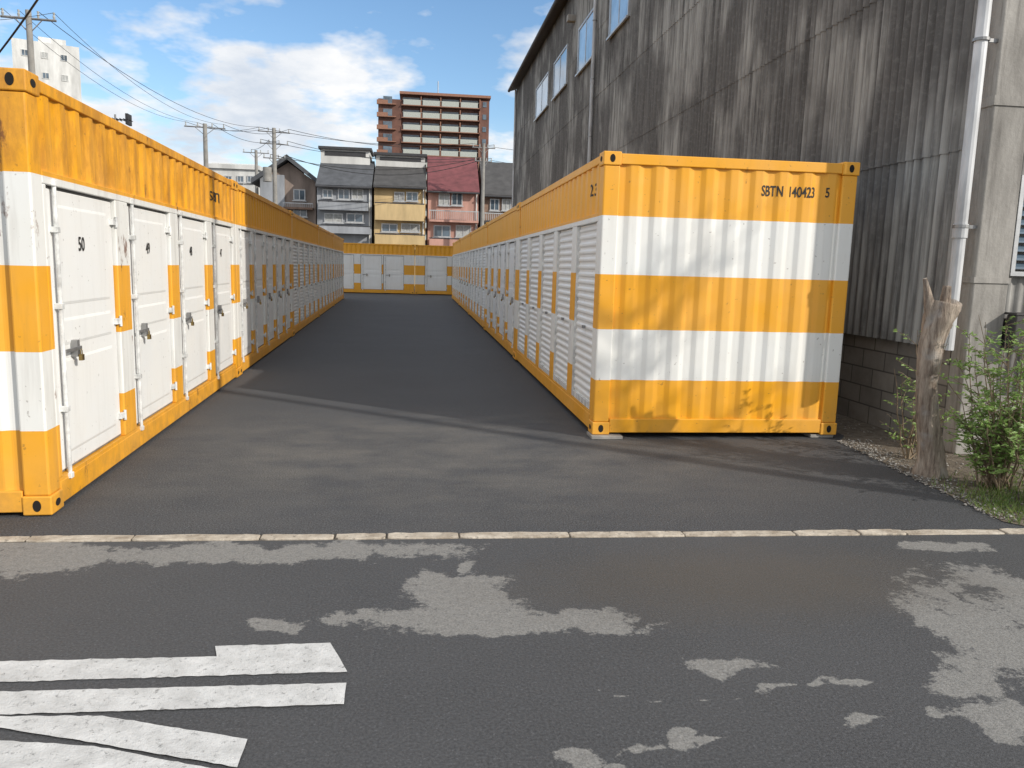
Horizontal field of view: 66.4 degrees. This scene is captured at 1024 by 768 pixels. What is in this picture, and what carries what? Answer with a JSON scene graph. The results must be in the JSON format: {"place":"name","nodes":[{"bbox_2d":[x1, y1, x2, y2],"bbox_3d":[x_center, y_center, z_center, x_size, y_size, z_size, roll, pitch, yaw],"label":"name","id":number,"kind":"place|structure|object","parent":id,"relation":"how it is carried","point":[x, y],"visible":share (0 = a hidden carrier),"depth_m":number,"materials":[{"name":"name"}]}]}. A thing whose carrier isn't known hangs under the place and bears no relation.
{"place":"outdoors","nodes":[
{"label":"outdoors","id":0,"kind":"place"},
{"bbox_2d":[0,0,38,52],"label":"overhead wire","id":1,"kind":"object","parent":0,"point":[20,24],"visible":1,"depth_m":9.05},
{"bbox_2d":[11,36,81,101],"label":"white tower block","id":2,"kind":"structure","parent":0,"point":[55,70],"depth_m":117.37,"materials":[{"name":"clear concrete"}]},
{"bbox_2d":[21,49,26,55],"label":"window","id":3,"kind":"structure","parent":2,"relation":"in","point":[23,51],"depth_m":115.07,"materials":[{"name":"white glass"}]},
{"bbox_2d":[41,52,47,58],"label":"window","id":4,"kind":"structure","parent":2,"relation":"in","point":[44,55],"depth_m":116.39,"materials":[{"name":"white"}]},
{"bbox_2d":[42,72,48,78],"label":"window","id":5,"kind":"structure","parent":2,"relation":"in","point":[45,75],"depth_m":116.80,"materials":[{"name":"white glass"}]},
{"bbox_2d":[60,54,67,61],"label":"window","id":6,"kind":"structure","parent":2,"relation":"in","point":[64,57],"depth_m":117.69,"materials":[{"name":"white glass"}]},
{"bbox_2d":[62,75,68,81],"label":"window","id":7,"kind":"structure","parent":2,"relation":"in","point":[64,77],"depth_m":118.12,"materials":[{"name":"white"}]},
{"bbox_2d":[208,163,262,194],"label":"white building","id":8,"kind":"structure","parent":0,"point":[242,174],"depth_m":65.79,"materials":[{"name":"metal"}]},
{"bbox_2d":[237,176,244,183],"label":"window","id":9,"kind":"structure","parent":8,"relation":"in","point":[240,179],"depth_m":65.84,"materials":[{"name":"glass"}]},
{"bbox_2d":[0,0,553,177],"label":"sky","id":10,"kind":"structure","parent":0,"point":[322,68],"materials":[{"name":"blue"}]},
{"bbox_2d":[251,154,316,224],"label":"gabled house","id":11,"kind":"structure","parent":0,"point":[296,191],"depth_m":58.83,"materials":[{"name":"grey"}]},
{"bbox_2d":[292,189,305,201],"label":"window","id":12,"kind":"structure","parent":11,"relation":"in","point":[298,194],"depth_m":58.97,"materials":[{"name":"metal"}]},
{"bbox_2d":[293,210,307,217],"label":"window","id":13,"kind":"structure","parent":11,"relation":"in","point":[302,213],"depth_m":59.21,"materials":[{"name":"glass"}]},
{"bbox_2d":[315,146,374,243],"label":"terraced house","id":14,"kind":"structure","parent":0,"point":[345,206],"depth_m":55.81,"materials":[{"name":"grey"}]},
{"bbox_2d":[321,189,333,198],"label":"window","id":15,"kind":"structure","parent":14,"relation":"in","point":[326,193],"depth_m":55.39,"materials":[{"name":"glass"}]},
{"bbox_2d":[323,213,343,223],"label":"window","id":16,"kind":"structure","parent":14,"relation":"in","point":[331,218],"depth_m":55.69,"materials":[{"name":"metal"}]},
{"bbox_2d":[337,188,350,200],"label":"window","id":17,"kind":"structure","parent":14,"relation":"in","point":[343,194],"depth_m":55.52,"materials":[{"name":"glass"}]},
{"bbox_2d":[345,213,364,223],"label":"window","id":18,"kind":"structure","parent":14,"relation":"in","point":[352,218],"depth_m":55.86,"materials":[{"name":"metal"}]},
{"bbox_2d":[350,189,364,200],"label":"window","id":19,"kind":"structure","parent":14,"relation":"in","point":[356,194],"depth_m":55.63,"materials":[{"name":"metal"}]},
{"bbox_2d":[373,152,426,285],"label":"terraced house","id":20,"kind":"structure","parent":0,"point":[399,208],"depth_m":56.10,"materials":[{"name":"metal"}]},
{"bbox_2d":[380,223,398,232],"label":"window","id":21,"kind":"structure","parent":20,"relation":"in","point":[385,227],"depth_m":56.23,"materials":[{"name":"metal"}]},
{"bbox_2d":[393,192,405,202],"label":"window","id":22,"kind":"structure","parent":20,"relation":"in","point":[398,196],"depth_m":56.00,"materials":[{"name":"metal"}]},
{"bbox_2d":[400,223,420,232],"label":"window","id":23,"kind":"structure","parent":20,"relation":"in","point":[405,227],"depth_m":56.41,"materials":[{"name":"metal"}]},
{"bbox_2d":[406,192,418,202],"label":"window","id":24,"kind":"structure","parent":20,"relation":"in","point":[410,196],"depth_m":56.11,"materials":[{"name":"glass"}]},
{"bbox_2d":[377,81,490,244],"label":"apartment tower","id":25,"kind":"structure","parent":0,"point":[443,123],"depth_m":192.37,"materials":[{"name":"red tile"}]},
{"bbox_2d":[383,96,391,102],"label":"window","id":26,"kind":"structure","parent":25,"relation":"in","point":[389,98],"depth_m":190.05,"materials":[{"name":"grey glass"}]},
{"bbox_2d":[383,108,391,115],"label":"window","id":27,"kind":"structure","parent":25,"relation":"in","point":[389,111],"depth_m":190.51,"materials":[{"name":"grey glass"}]},
{"bbox_2d":[383,121,391,127],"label":"window","id":28,"kind":"structure","parent":25,"relation":"in","point":[389,123],"depth_m":190.93,"materials":[{"name":"grey glass"}]},
{"bbox_2d":[383,133,391,140],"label":"window","id":29,"kind":"structure","parent":25,"relation":"in","point":[389,136],"depth_m":191.40,"materials":[{"name":"grey glass"}]},
{"bbox_2d":[383,146,391,152],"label":"window","id":30,"kind":"structure","parent":25,"relation":"in","point":[389,148],"depth_m":191.77,"materials":[{"name":"grey glass"}]},
{"bbox_2d":[426,156,479,245],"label":"terraced house","id":31,"kind":"structure","parent":0,"point":[452,211],"depth_m":56.72,"materials":[{"name":"metal"}]},
{"bbox_2d":[433,225,451,237],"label":"window","id":32,"kind":"structure","parent":31,"relation":"in","point":[440,231],"depth_m":56.73,"materials":[{"name":"glass"}]},
{"bbox_2d":[437,193,450,206],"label":"window","id":33,"kind":"structure","parent":31,"relation":"in","point":[444,198],"depth_m":56.41,"materials":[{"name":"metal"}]},
{"bbox_2d":[450,194,463,206],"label":"window","id":34,"kind":"structure","parent":31,"relation":"in","point":[456,199],"depth_m":56.52,"materials":[{"name":"glass"}]},
{"bbox_2d":[455,225,470,237],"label":"window","id":35,"kind":"structure","parent":31,"relation":"in","point":[461,230],"depth_m":56.90,"materials":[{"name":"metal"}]},
{"bbox_2d":[478,162,514,227],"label":"terraced house","id":36,"kind":"structure","parent":0,"point":[498,190],"depth_m":57.19,"materials":[{"name":"grey tile"}]},
{"bbox_2d":[489,199,499,211],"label":"window","id":37,"kind":"structure","parent":36,"relation":"in","point":[494,203],"depth_m":56.88,"materials":[{"name":"glass"}]},
{"bbox_2d":[501,199,510,211],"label":"window","id":38,"kind":"structure","parent":36,"relation":"in","point":[506,203],"depth_m":56.98,"materials":[{"name":"metal"}]},
{"bbox_2d":[0,534,1023,767],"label":"road","id":39,"kind":"structure","parent":0,"point":[886,651],"depth_m":3.34,"materials":[{"name":"grey asphalt"}]},
{"bbox_2d":[0,740,207,767],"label":"road marking","id":40,"kind":"object","parent":39,"relation":"on","point":[15,754],"visible":1,"depth_m":2.47,"materials":[{"name":"paint"}]},
{"bbox_2d":[0,715,246,766],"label":"road marking","id":41,"kind":"object","parent":39,"relation":"on","point":[177,742],"visible":1,"depth_m":2.60,"materials":[{"name":"paint"}]},
{"bbox_2d":[0,683,345,714],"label":"road marking","id":42,"kind":"object","parent":39,"relation":"on","point":[75,700],"visible":1,"depth_m":2.82,"materials":[{"name":"paint"}]},
{"bbox_2d":[0,643,346,681],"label":"road marking","id":43,"kind":"object","parent":39,"relation":"on","point":[253,659],"visible":1,"depth_m":3.06,"materials":[{"name":"paint"}]},
{"bbox_2d":[0,289,1023,536],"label":"yard","id":44,"kind":"structure","parent":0,"point":[350,413],"depth_m":6.30,"materials":[{"name":"grey asphalt"}]},
{"bbox_2d":[0,8,56,74],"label":"utility pole","id":45,"kind":"object","parent":44,"relation":"on","point":[29,29],"visible":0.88,"depth_m":24.93,"materials":[{"name":"concrete"}]},
{"bbox_2d":[4,10,185,121],"bbox_3d":[-17.272,-12.997,34.521,0.020,0.719,19.924,1,9,-7],"label":"overhead wire","id":46,"kind":"object","parent":45,"relation":"attached to","point":[90,78],"visible":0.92,"depth_m":31.28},
{"bbox_2d":[20,11,191,121],"bbox_3d":[-16.748,-13.002,34.655,0.014,0.719,19.973,1,9,-7],"label":"overhead wire","id":47,"kind":"object","parent":45,"relation":"attached to","point":[95,73],"visible":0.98,"depth_m":30.25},
{"bbox_2d":[55,14,216,123],"bbox_3d":[-15.581,-12.965,34.960,0.014,0.819,20.087,1,9,-5],"label":"overhead wire","id":48,"kind":"object","parent":45,"relation":"attached to","point":[123,75],"visible":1,"depth_m":30.41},
{"bbox_2d":[0,67,239,514],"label":"storage container","id":49,"kind":"object","parent":44,"relation":"on","point":[118,315],"visible":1,"depth_m":5.52,"materials":[{"name":"metal"}]},
{"bbox_2d":[45,180,126,477],"bbox_3d":[-2.913,-0.397,5.405,0.104,1.873,1.203,0,9,-9],"label":"door","id":50,"kind":"structure","parent":49,"relation":"in","point":[82,282],"depth_m":5.32,"materials":[{"name":"white paint"}]},
{"bbox_2d":[127,199,176,430],"bbox_3d":[-3.136,-0.618,6.847,0.104,1.873,1.203,0,9,-9],"label":"door","id":51,"kind":"structure","parent":49,"relation":"in","point":[151,310],"depth_m":6.79,"materials":[{"name":"white paint"}]},
{"bbox_2d":[177,211,211,399],"bbox_3d":[-3.359,-0.840,8.290,0.104,1.873,1.203,0,9,-9],"label":"door","id":52,"kind":"structure","parent":49,"relation":"in","point":[193,302],"depth_m":8.25,"materials":[{"name":"white paint"}]},
{"bbox_2d":[211,220,235,378],"bbox_3d":[-3.584,-1.061,9.732,0.104,1.873,1.203,0,9,-9],"label":"door","id":53,"kind":"structure","parent":49,"relation":"in","point":[221,239],"depth_m":9.71,"materials":[{"name":"white paint"}]},
{"bbox_2d":[113,113,132,125],"bbox_3d":[-12.136,-5.315,24.205,0.900,5.857,0.500,1,9,-7],"label":"floodlight","id":54,"kind":"object","parent":44,"relation":"on","point":[128,120],"visible":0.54,"depth_m":23.76,"materials":[{"name":"metal"}]},
{"bbox_2d":[184,122,224,168],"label":"utility pole","id":55,"kind":"object","parent":44,"relation":"on","point":[205,146],"visible":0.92,"depth_m":44.61,"materials":[{"name":"concrete"}]},
{"bbox_2d":[234,181,293,374],"bbox_3d":[-5.332,-1.855,13.278,2.478,2.594,6.070,0,9,-9],"label":"storage container","id":56,"kind":"object","parent":44,"relation":"on","point":[263,229],"visible":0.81,"depth_m":12.64,"materials":[{"name":"metal"}]},
{"bbox_2d":[239,226,253,361],"bbox_3d":[-3.812,-1.289,11.219,0.104,1.873,0.963,0,9,-9],"label":"door","id":57,"kind":"structure","parent":56,"relation":"in","point":[244,242],"depth_m":11.23,"materials":[{"name":"white paint"}]},
{"bbox_2d":[253,230,265,352],"bbox_3d":[-3.988,-1.465,12.359,0.104,1.873,0.963,0,9,-9],"label":"door","id":58,"kind":"structure","parent":56,"relation":"in","point":[258,244],"depth_m":12.36,"materials":[{"name":"white paint"}]},
{"bbox_2d":[266,233,275,344],"bbox_3d":[-4.168,-1.640,13.499,0.104,1.873,0.963,0,9,-9],"label":"door","id":59,"kind":"structure","parent":56,"relation":"in","point":[269,253],"depth_m":13.49,"materials":[{"name":"white paint"}]},
{"bbox_2d":[276,235,284,338],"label":"door","id":60,"kind":"structure","parent":56,"relation":"in","point":[280,324],"depth_m":14.67,"materials":[{"name":"white paint"}]},
{"bbox_2d":[284,237,291,332],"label":"door","id":61,"kind":"structure","parent":56,"relation":"in","point":[286,243],"depth_m":15.81,"materials":[{"name":"white paint"}]},
{"bbox_2d":[292,211,318,334],"bbox_3d":[-6.263,-2.766,19.207,2.450,2.594,6.070,0,9,-9],"label":"storage container","id":62,"kind":"object","parent":44,"relation":"on","point":[305,274],"visible":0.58,"depth_m":18.80,"materials":[{"name":"metal"}]},
{"bbox_2d":[318,227,333,316],"bbox_3d":[-7.181,-3.676,25.137,2.450,2.594,6.070,0,9,-9],"label":"storage container","id":63,"kind":"object","parent":44,"relation":"on","point":[326,264],"visible":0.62,"depth_m":24.80,"materials":[{"name":"metal"}]},
{"bbox_2d":[334,234,343,305],"bbox_3d":[-8.099,-4.587,31.068,2.450,2.594,6.070,0,9,-9],"label":"storage container","id":64,"kind":"object","parent":44,"relation":"on","point":[338,269],"visible":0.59,"depth_m":31.44,"materials":[{"name":"metal"}]},
{"bbox_2d":[344,243,414,293],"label":"storage container","id":65,"kind":"object","parent":44,"relation":"on","point":[378,268],"visible":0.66,"depth_m":41.24,"materials":[{"name":"metal"}]},
{"bbox_2d":[344,254,353,288],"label":"door","id":66,"kind":"structure","parent":65,"relation":"in","point":[348,258],"depth_m":41.09,"materials":[{"name":"white paint"}]},
{"bbox_2d":[361,254,381,289],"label":"door","id":67,"kind":"structure","parent":65,"relation":"in","point":[371,265],"depth_m":41.23,"materials":[{"name":"white paint"}]},
{"bbox_2d":[383,255,403,290],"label":"door","id":68,"kind":"structure","parent":65,"relation":"in","point":[393,266],"depth_m":41.37,"materials":[{"name":"white paint"}]},
{"bbox_2d":[415,245,452,294],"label":"storage container","id":69,"kind":"object","parent":44,"relation":"on","point":[433,269],"visible":0.26,"depth_m":41.58,"materials":[{"name":"metal"}]},
{"bbox_2d":[425,257,446,291],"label":"door","id":70,"kind":"structure","parent":69,"relation":"in","point":[435,267],"depth_m":41.65,"materials":[{"name":"white paint"}]},
{"bbox_2d":[452,240,459,302],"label":"storage container","id":71,"kind":"object","parent":44,"relation":"on","point":[455,273],"visible":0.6,"depth_m":34.10,"materials":[{"name":"metal"}]},
{"bbox_2d":[458,233,469,312],"bbox_3d":[-0.542,-3.977,28.186,2.478,2.594,6.070,1,9,-7],"label":"storage container","id":72,"kind":"object","parent":44,"relation":"on","point":[464,259],"visible":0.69,"depth_m":27.87,"materials":[{"name":"metal"}]},
{"bbox_2d":[459,254,461,302],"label":"door","id":73,"kind":"structure","parent":72,"relation":"in","point":[461,254],"depth_m":30.47,"materials":[{"name":"white paint"}]},
{"bbox_2d":[461,252,463,304],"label":"door","id":74,"kind":"structure","parent":72,"relation":"in","point":[463,252],"depth_m":28.51,"materials":[{"name":"white paint"}]},
{"bbox_2d":[463,253,465,303],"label":"door","id":75,"kind":"structure","parent":72,"relation":"in","point":[464,299],"depth_m":27.39,"materials":[{"name":"white paint"}]},
{"bbox_2d":[466,251,468,308],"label":"door","id":76,"kind":"structure","parent":72,"relation":"in","point":[467,279],"depth_m":26.14,"materials":[{"name":"white paint"}]},
{"bbox_2d":[468,224,486,328],"bbox_3d":[0.195,-3.067,22.230,2.450,2.594,6.070,1,9,-7],"label":"storage container","id":77,"kind":"object","parent":44,"relation":"on","point":[477,273],"visible":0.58,"depth_m":21.56,"materials":[{"name":"metal"}]},
{"bbox_2d":[484,204,518,357],"bbox_3d":[0.904,-2.158,16.271,2.478,2.594,6.070,1,9,-7],"label":"storage container","id":78,"kind":"object","parent":44,"relation":"on","point":[501,273],"visible":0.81,"depth_m":15.48,"materials":[{"name":"metal"}]},
{"bbox_2d":[485,245,491,326],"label":"door","id":79,"kind":"structure","parent":78,"relation":"in","point":[488,285],"depth_m":18.36,"materials":[{"name":"white paint"}]},
{"bbox_2d":[491,243,497,332],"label":"door","id":80,"kind":"structure","parent":78,"relation":"in","point":[495,278],"depth_m":16.93,"materials":[{"name":"white paint"}]},
{"bbox_2d":[497,241,505,339],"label":"door","id":81,"kind":"structure","parent":78,"relation":"in","point":[503,248],"depth_m":15.47,"materials":[{"name":"white paint"}]},
{"bbox_2d":[505,239,515,347],"bbox_3d":[-0.017,-1.627,13.992,0.104,1.873,1.203,1,9,-7],"label":"door","id":82,"kind":"structure","parent":78,"relation":"in","point":[512,253],"depth_m":14.01,"materials":[{"name":"white paint"}]},
{"bbox_2d":[587,431,622,438],"bbox_3d":[0.880,0.488,7.452,0.300,0.032,0.220,1,9,-7],"label":"concrete pad","id":83,"kind":"object","parent":44,"relation":"on","point":[613,435],"visible":0.88,"depth_m":7.36,"materials":[{"name":"grey concrete"}]},
{"bbox_2d":[514,151,859,434],"bbox_3d":[1.641,-1.248,10.315,2.450,2.594,6.070,1,9,-7],"label":"storage container","id":84,"kind":"object","parent":44,"relation":"on","point":[668,294],"visible":1,"depth_m":7.40,"materials":[{"name":"metal"}]},
{"bbox_2d":[508,0,1023,453],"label":"warehouse shed","id":85,"kind":"structure","parent":44,"relation":"on","point":[914,109],"depth_m":8.53,"materials":[{"name":"metal"}]},
{"bbox_2d":[534,71,548,121],"bbox_3d":[1.164,-11.168,30.553,0.145,1.281,3.167,1,9,-7],"label":"window","id":86,"kind":"structure","parent":85,"relation":"in","point":[542,91],"depth_m":30.38,"materials":[{"name":"glass"}]},
{"bbox_2d":[551,44,568,101],"bbox_3d":[1.637,-10.553,26.653,0.145,1.298,2.609,1,9,-7],"label":"window","id":87,"kind":"structure","parent":85,"relation":"in","point":[560,72],"depth_m":26.48,"materials":[{"name":"glass"}]},
{"bbox_2d":[575,7,593,76],"bbox_3d":[2.132,-9.830,22.573,0.145,1.377,2.269,1,9,-7],"label":"window","id":88,"kind":"structure","parent":85,"relation":"in","point":[584,55],"depth_m":22.64,"materials":[{"name":"glass"}]},
{"bbox_2d":[606,0,630,40],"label":"window","id":89,"kind":"structure","parent":85,"relation":"in","point":[620,10],"depth_m":19.00,"materials":[{"name":"glass"}]},
{"bbox_2d":[1001,312,1023,351],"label":"meter box","id":90,"kind":"object","parent":85,"relation":"attached to","point":[1019,316],"visible":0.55,"depth_m":6.88,"materials":[{"name":"metal"}]},
{"bbox_2d":[1009,175,1023,275],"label":"louvre window","id":91,"kind":"structure","parent":85,"relation":"in","point":[1016,248],"depth_m":6.98,"materials":[{"name":"metal"}]},
{"bbox_2d":[801,433,832,437],"bbox_3d":[3.032,0.496,7.796,0.240,0.032,0.220,1,9,-7],"label":"concrete pad","id":92,"kind":"object","parent":44,"relation":"on","point":[813,435],"visible":0.51,"depth_m":7.69,"materials":[{"name":"grey concrete"}]},
{"bbox_2d":[835,413,1023,525],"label":"soil bed","id":93,"kind":"object","parent":44,"relation":"on","point":[895,448],"visible":0.43,"depth_m":6.90,"materials":[{"name":"soil"}]},
{"bbox_2d":[881,328,964,458],"bbox_3d":[3.519,0.088,6.849,0.609,1.158,0.590,-3,10,-28],"label":"leafy shrub","id":94,"kind":"object","parent":93,"relation":"on","point":[910,448],"visible":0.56,"depth_m":6.86,"materials":[{"name":"green plant"}]},
{"bbox_2d":[836,416,1023,520],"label":"gravel","id":95,"kind":"structure","parent":93,"relation":"on","point":[926,480],"depth_m":6.37,"materials":[{"name":"grey gravel"}]},
{"bbox_2d":[911,278,962,479],"bbox_3d":[3.373,-0.016,6.210,0.363,1.630,0.271,-3,10,-27],"label":"tree stump","id":96,"kind":"object","parent":93,"relation":"on","point":[940,316],"visible":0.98,"depth_m":6.16,"materials":[{"name":"wood"}]},
{"bbox_2d":[931,467,1023,523],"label":"grass","id":97,"kind":"structure","parent":93,"relation":"on","point":[1006,504],"depth_m":5.66,"materials":[{"name":"green plant"}]},
{"bbox_2d":[939,315,1023,490],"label":"leafy shrub","id":98,"kind":"object","parent":93,"relation":"on","point":[992,432],"visible":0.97,"depth_m":5.89,"materials":[{"name":"green plant"}]},
{"bbox_2d":[995,424,1023,486],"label":"leafy shrub","id":99,"kind":"object","parent":93,"relation":"on","point":[1012,449],"visible":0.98,"depth_m":5.66,"materials":[{"name":"green plant"}]},
{"label":"ground","id":100,"kind":"structure","parent":0,"visible":0},
{"bbox_2d":[243,149,268,194],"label":"utility pole","id":101,"kind":"object","parent":100,"relation":"on","point":[256,152],"visible":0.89,"depth_m":62.05,"materials":[{"name":"concrete"}]},
{"bbox_2d":[258,127,289,204],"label":"utility pole","id":102,"kind":"object","parent":100,"relation":"on","point":[269,173],"visible":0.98,"depth_m":50.79,"materials":[{"name":"concrete"}]},
{"bbox_2d":[39,12,250,126],"bbox_3d":[-15.685,-13.929,37.664,0.020,1.384,25.861,1,9,-3],"label":"overhead wire","id":103,"kind":"object","parent":102,"relation":"attached to","point":[132,78],"visible":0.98,"depth_m":31.52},
{"bbox_2d":[260,127,472,145],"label":"overhead wire","id":104,"kind":"object","parent":102,"relation":"attached to","point":[369,143],"visible":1,"depth_m":52.06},
{"bbox_2d":[261,139,474,159],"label":"overhead wire","id":105,"kind":"object","parent":102,"relation":"attached to","point":[368,157],"visible":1,"depth_m":52.17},
{"bbox_2d":[285,155,485,174],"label":"overhead wire","id":106,"kind":"object","parent":102,"relation":"attached to","point":[382,174],"visible":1,"depth_m":52.56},
{"bbox_2d":[288,141,490,161],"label":"overhead wire","id":107,"kind":"object","parent":102,"relation":"attached to","point":[378,159],"visible":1,"depth_m":52.29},
{"bbox_2d":[289,129,490,147],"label":"overhead wire","id":108,"kind":"object","parent":102,"relation":"attached to","point":[383,145],"visible":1,"depth_m":52.32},
{"bbox_2d":[472,143,494,226],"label":"utility pole","id":109,"kind":"object","parent":100,"relation":"on","point":[483,147],"visible":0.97,"depth_m":54.04,"materials":[{"name":"concrete"}]},
{"bbox_2d":[271,154,480,169],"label":"overhead wire","id":110,"kind":"object","parent":109,"relation":"attached to","point":[375,169],"visible":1,"depth_m":52.44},
{"bbox_2d":[0,528,1023,542],"bbox_3d":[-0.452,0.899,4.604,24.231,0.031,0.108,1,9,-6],"label":"kerb","id":111,"kind":"structure","parent":100,"relation":"on","point":[265,537],"depth_m":4.62,"materials":[{"name":"concrete"}]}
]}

